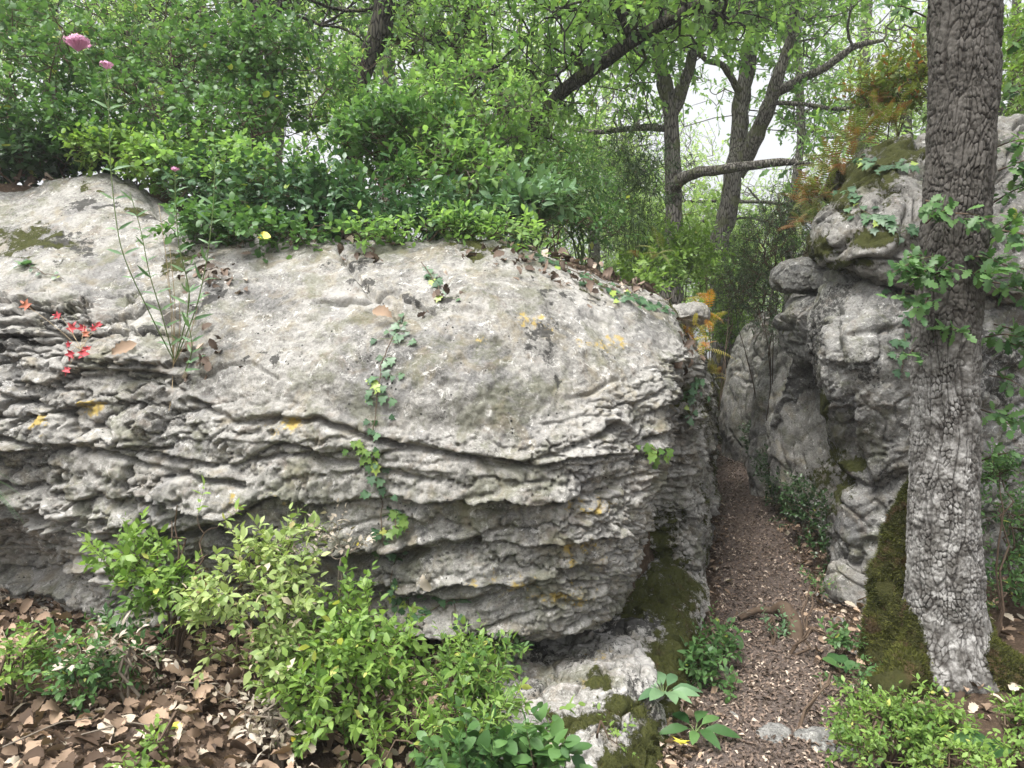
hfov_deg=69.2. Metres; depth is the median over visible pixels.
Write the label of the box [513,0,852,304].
oak tree
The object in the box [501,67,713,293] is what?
oak tree
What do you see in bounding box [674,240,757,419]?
shrub
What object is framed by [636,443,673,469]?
sprig
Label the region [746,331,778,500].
boulder
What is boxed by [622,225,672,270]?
fern
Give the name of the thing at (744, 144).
oak tree
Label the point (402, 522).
sprig
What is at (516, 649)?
plant
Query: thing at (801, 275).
rock
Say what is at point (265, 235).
flower
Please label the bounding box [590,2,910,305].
oak tree
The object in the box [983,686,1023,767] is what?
shrub
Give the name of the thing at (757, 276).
shrub
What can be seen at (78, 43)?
valerian plant
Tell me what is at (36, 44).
shrub
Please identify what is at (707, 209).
shrub
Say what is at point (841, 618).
stone
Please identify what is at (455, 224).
shrub
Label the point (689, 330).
fern
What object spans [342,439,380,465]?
ivy
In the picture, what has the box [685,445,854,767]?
path
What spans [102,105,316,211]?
shrub
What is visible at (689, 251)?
undergrowth plant
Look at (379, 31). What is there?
oak tree
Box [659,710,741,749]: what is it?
broadleaf plant
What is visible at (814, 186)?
fern
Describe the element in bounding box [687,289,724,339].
fern
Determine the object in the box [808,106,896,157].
fern
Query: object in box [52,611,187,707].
withered shrub
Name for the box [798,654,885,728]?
seedling
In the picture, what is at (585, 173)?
shrub
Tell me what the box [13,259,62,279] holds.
ivy
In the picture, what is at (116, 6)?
shrub
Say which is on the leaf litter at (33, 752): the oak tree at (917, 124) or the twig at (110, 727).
the twig at (110, 727)
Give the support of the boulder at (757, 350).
on the ground
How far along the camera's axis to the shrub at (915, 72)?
5.21 m
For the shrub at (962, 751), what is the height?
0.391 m
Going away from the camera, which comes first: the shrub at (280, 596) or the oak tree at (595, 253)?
the shrub at (280, 596)
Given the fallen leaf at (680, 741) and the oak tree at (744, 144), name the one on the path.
the fallen leaf at (680, 741)
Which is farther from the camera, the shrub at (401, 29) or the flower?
the shrub at (401, 29)
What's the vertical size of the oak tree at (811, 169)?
7.324 m
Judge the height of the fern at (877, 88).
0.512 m
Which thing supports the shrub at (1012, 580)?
on the ground
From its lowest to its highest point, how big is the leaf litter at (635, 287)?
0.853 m
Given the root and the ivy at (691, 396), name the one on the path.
the root
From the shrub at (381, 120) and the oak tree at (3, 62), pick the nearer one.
the shrub at (381, 120)
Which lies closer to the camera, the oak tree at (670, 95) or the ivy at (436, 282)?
the ivy at (436, 282)
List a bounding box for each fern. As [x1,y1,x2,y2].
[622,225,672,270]
[683,313,734,359]
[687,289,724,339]
[707,353,724,387]
[777,195,821,237]
[780,161,839,223]
[793,134,857,195]
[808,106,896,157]
[840,74,911,152]
[842,84,914,144]
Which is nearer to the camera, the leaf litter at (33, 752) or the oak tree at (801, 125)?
the leaf litter at (33, 752)
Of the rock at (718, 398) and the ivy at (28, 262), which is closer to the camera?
the ivy at (28, 262)
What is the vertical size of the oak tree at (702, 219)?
6.592 m
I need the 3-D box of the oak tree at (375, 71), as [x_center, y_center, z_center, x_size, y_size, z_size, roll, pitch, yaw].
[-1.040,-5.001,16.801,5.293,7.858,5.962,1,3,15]
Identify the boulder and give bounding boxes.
[0,173,721,643]
[718,322,752,462]
[742,311,775,467]
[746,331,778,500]
[766,293,829,535]
[770,269,1023,582]
[806,113,1023,303]
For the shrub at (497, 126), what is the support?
on the ground
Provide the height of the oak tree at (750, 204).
5.358 m
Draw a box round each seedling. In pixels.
[592,702,638,757]
[760,602,795,644]
[789,616,867,655]
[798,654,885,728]
[799,564,845,629]
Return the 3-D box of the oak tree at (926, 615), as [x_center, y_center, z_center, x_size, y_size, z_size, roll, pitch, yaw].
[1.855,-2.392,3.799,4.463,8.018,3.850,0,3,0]
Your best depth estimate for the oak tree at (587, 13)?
5.66 m
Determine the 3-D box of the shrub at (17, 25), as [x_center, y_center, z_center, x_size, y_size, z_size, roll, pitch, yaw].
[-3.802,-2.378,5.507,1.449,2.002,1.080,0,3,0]
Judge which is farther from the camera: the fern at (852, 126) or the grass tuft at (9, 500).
the fern at (852, 126)
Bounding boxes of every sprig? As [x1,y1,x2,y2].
[104,711,177,767]
[379,509,409,539]
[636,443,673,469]
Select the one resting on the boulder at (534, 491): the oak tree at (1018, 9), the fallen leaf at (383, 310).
the fallen leaf at (383, 310)
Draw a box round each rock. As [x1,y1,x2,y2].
[428,558,709,767]
[673,301,710,327]
[716,381,723,443]
[769,257,828,294]
[772,292,817,362]
[822,556,866,606]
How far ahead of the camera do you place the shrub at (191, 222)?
3.63 m
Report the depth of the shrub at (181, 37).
4.84 m
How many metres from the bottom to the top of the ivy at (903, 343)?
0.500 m
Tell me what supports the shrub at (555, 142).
on the ground
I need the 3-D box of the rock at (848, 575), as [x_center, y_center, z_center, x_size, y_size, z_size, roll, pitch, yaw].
[2.056,1.219,4.333,0.441,0.461,0.431,0,3,0]
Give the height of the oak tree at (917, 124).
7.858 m
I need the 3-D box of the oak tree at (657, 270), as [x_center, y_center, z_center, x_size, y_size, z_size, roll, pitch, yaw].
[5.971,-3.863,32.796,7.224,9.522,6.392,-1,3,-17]
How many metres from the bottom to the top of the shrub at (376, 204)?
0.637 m
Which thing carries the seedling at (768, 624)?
on the path
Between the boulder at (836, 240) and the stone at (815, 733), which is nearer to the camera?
the stone at (815, 733)
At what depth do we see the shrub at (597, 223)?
4.90 m
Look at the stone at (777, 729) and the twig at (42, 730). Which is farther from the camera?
the stone at (777, 729)
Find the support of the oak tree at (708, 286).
on the ground
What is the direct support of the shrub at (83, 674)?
on the ground
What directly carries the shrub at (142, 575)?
on the ground
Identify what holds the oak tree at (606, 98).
on the ground
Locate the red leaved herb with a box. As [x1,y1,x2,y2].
[18,298,102,375]
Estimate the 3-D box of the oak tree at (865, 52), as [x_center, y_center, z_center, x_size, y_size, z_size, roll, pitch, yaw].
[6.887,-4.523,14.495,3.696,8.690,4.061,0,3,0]
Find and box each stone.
[756,722,791,742]
[793,726,836,750]
[828,742,860,761]
[833,616,844,623]
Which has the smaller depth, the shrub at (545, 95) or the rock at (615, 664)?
the rock at (615, 664)
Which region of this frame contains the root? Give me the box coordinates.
[737,606,771,620]
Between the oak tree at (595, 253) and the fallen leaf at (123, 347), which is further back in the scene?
the oak tree at (595, 253)
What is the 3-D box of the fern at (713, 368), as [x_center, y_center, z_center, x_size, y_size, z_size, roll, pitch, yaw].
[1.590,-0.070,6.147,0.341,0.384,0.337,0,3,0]
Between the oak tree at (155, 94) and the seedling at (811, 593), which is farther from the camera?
the oak tree at (155, 94)
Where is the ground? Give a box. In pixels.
[0,183,1023,767]
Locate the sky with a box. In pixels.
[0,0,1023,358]
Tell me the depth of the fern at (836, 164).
5.01 m
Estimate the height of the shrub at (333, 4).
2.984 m
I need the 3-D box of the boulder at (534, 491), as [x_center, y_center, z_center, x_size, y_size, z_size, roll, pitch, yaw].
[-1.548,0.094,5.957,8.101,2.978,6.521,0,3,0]
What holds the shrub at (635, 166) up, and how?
on the ground
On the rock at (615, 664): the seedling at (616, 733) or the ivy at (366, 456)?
the seedling at (616, 733)
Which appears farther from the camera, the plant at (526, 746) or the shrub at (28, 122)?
the shrub at (28, 122)
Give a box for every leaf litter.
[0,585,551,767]
[13,173,620,282]
[174,222,705,381]
[845,576,1023,728]
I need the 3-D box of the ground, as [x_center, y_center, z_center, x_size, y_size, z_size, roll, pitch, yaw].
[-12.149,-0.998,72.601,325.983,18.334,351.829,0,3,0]
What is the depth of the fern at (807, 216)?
5.21 m
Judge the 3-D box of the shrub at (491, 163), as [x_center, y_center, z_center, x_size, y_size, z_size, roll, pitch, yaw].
[-0.215,-1.435,4.579,0.979,1.397,1.313,0,3,0]
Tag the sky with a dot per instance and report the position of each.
(770, 148)
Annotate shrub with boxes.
[0,0,108,183]
[0,0,164,185]
[0,78,186,179]
[0,615,93,715]
[3,0,295,186]
[10,591,178,728]
[46,117,194,194]
[49,0,260,192]
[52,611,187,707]
[72,475,245,658]
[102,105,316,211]
[114,0,408,173]
[136,191,358,263]
[139,139,364,248]
[164,0,367,195]
[164,502,345,710]
[207,669,342,767]
[236,153,504,243]
[248,547,438,767]
[273,498,378,640]
[281,68,497,237]
[296,0,524,238]
[318,70,536,239]
[323,195,567,257]
[360,612,585,767]
[385,30,554,233]
[387,18,614,239]
[441,155,592,247]
[470,139,647,251]
[505,92,600,256]
[520,122,628,265]
[583,90,691,285]
[596,175,792,333]
[646,192,757,358]
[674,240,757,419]
[703,170,826,420]
[736,415,833,572]
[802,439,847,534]
[818,675,983,767]
[824,28,927,138]
[895,673,1023,767]
[980,481,1023,607]
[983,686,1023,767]
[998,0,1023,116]
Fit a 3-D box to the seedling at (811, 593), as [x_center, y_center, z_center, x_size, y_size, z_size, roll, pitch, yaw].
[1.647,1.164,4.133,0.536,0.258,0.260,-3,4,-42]
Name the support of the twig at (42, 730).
on the leaf litter at (33, 752)
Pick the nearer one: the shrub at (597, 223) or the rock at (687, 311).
the rock at (687, 311)
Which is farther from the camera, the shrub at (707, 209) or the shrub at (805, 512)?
the shrub at (707, 209)
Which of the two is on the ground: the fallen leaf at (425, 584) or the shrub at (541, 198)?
the shrub at (541, 198)
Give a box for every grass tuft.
[0,474,23,522]
[0,583,20,606]
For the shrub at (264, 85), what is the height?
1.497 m
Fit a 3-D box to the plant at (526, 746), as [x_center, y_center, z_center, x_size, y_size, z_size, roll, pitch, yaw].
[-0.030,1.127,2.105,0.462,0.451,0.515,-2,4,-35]
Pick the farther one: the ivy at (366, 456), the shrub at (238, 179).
the shrub at (238, 179)
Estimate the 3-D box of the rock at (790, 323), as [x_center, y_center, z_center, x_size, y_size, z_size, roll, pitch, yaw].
[2.169,-0.395,5.242,0.506,0.516,0.639,0,3,0]
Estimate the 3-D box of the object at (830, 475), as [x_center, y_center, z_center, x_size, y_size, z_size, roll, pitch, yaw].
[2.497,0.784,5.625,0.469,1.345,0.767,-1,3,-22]
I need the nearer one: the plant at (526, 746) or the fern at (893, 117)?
the plant at (526, 746)
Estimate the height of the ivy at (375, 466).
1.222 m
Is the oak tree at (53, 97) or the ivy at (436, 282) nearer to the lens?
the ivy at (436, 282)
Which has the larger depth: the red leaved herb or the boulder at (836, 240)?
the boulder at (836, 240)
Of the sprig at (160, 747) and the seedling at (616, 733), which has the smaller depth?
the sprig at (160, 747)
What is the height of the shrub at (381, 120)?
1.144 m
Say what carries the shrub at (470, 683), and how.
on the ground
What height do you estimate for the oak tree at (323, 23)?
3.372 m
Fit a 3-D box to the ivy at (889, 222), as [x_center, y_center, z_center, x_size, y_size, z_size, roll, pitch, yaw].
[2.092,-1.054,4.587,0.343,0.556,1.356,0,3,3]
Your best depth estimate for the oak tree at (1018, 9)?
12.85 m
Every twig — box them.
[2,716,96,747]
[64,722,172,739]
[176,681,231,699]
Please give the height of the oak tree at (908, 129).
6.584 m
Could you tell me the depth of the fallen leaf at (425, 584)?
2.86 m
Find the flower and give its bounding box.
[257,231,270,238]
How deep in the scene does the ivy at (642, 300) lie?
3.60 m
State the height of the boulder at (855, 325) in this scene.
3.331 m
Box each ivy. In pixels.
[0,118,120,186]
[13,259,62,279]
[15,260,32,266]
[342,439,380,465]
[359,313,422,613]
[394,592,470,629]
[421,262,460,302]
[534,253,674,313]
[681,377,710,425]
[830,186,918,243]
[852,154,922,179]
[882,289,912,379]
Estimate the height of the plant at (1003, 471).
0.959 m
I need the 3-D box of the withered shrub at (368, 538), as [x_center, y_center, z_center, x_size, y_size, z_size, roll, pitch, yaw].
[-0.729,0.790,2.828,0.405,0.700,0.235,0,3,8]
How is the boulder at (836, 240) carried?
on the boulder at (855, 325)
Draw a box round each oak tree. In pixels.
[0,0,57,109]
[0,0,143,182]
[3,0,419,169]
[45,0,264,188]
[112,0,418,205]
[241,0,517,233]
[259,0,548,239]
[353,0,788,249]
[357,0,573,238]
[397,0,659,250]
[424,109,588,255]
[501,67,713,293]
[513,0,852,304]
[554,84,728,292]
[585,216,709,302]
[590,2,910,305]
[600,145,782,342]
[650,0,927,382]
[684,189,768,334]
[689,224,805,332]
[709,167,825,314]
[752,124,885,310]
[769,0,926,149]
[790,1,1022,183]
[856,0,1023,700]
[861,0,1023,142]
[872,94,1023,138]
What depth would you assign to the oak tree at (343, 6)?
11.62 m
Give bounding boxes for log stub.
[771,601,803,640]
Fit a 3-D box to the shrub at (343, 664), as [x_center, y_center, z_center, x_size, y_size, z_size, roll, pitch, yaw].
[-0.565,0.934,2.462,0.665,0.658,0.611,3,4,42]
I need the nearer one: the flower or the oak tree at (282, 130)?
the flower
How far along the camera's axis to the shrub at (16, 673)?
2.48 m
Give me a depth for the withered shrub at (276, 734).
2.27 m
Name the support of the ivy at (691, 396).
attached to the boulder at (534, 491)
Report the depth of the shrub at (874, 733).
2.57 m
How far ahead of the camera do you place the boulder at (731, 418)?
9.07 m
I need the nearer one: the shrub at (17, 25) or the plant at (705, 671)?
the plant at (705, 671)
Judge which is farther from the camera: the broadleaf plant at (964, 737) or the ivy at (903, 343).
the ivy at (903, 343)
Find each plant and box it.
[62,33,222,408]
[400,612,532,686]
[409,692,592,767]
[608,209,735,303]
[638,671,702,703]
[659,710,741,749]
[677,601,751,703]
[823,653,858,670]
[952,730,1011,757]
[980,437,1023,635]
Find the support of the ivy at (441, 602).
attached to the boulder at (534, 491)
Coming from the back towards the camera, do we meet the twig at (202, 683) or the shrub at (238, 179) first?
the shrub at (238, 179)
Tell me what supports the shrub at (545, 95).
on the ground
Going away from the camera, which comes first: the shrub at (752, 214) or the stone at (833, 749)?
the stone at (833, 749)
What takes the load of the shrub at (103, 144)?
on the ground
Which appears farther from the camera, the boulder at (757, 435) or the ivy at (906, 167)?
the boulder at (757, 435)
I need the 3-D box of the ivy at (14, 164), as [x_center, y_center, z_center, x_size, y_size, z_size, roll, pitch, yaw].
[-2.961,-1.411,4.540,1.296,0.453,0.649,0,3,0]
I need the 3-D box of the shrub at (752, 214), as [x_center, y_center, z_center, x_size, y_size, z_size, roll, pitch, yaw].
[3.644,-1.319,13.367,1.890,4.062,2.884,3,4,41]
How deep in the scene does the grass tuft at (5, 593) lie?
3.41 m
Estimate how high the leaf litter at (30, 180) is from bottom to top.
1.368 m
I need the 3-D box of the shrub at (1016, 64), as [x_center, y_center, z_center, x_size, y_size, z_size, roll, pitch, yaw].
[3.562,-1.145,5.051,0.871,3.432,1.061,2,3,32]
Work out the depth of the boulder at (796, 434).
5.80 m
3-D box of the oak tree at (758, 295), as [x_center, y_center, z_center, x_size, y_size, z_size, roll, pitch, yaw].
[10.795,-3.382,33.799,5.774,8.572,6.504,0,3,2]
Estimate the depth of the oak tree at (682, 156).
21.72 m
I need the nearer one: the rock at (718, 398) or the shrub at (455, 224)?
the shrub at (455, 224)
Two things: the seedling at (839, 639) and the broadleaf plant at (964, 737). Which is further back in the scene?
the seedling at (839, 639)
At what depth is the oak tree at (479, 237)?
27.39 m
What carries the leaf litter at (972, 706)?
on the ground
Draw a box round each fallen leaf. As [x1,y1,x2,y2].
[111,340,136,354]
[372,304,391,317]
[419,574,431,591]
[672,736,689,744]

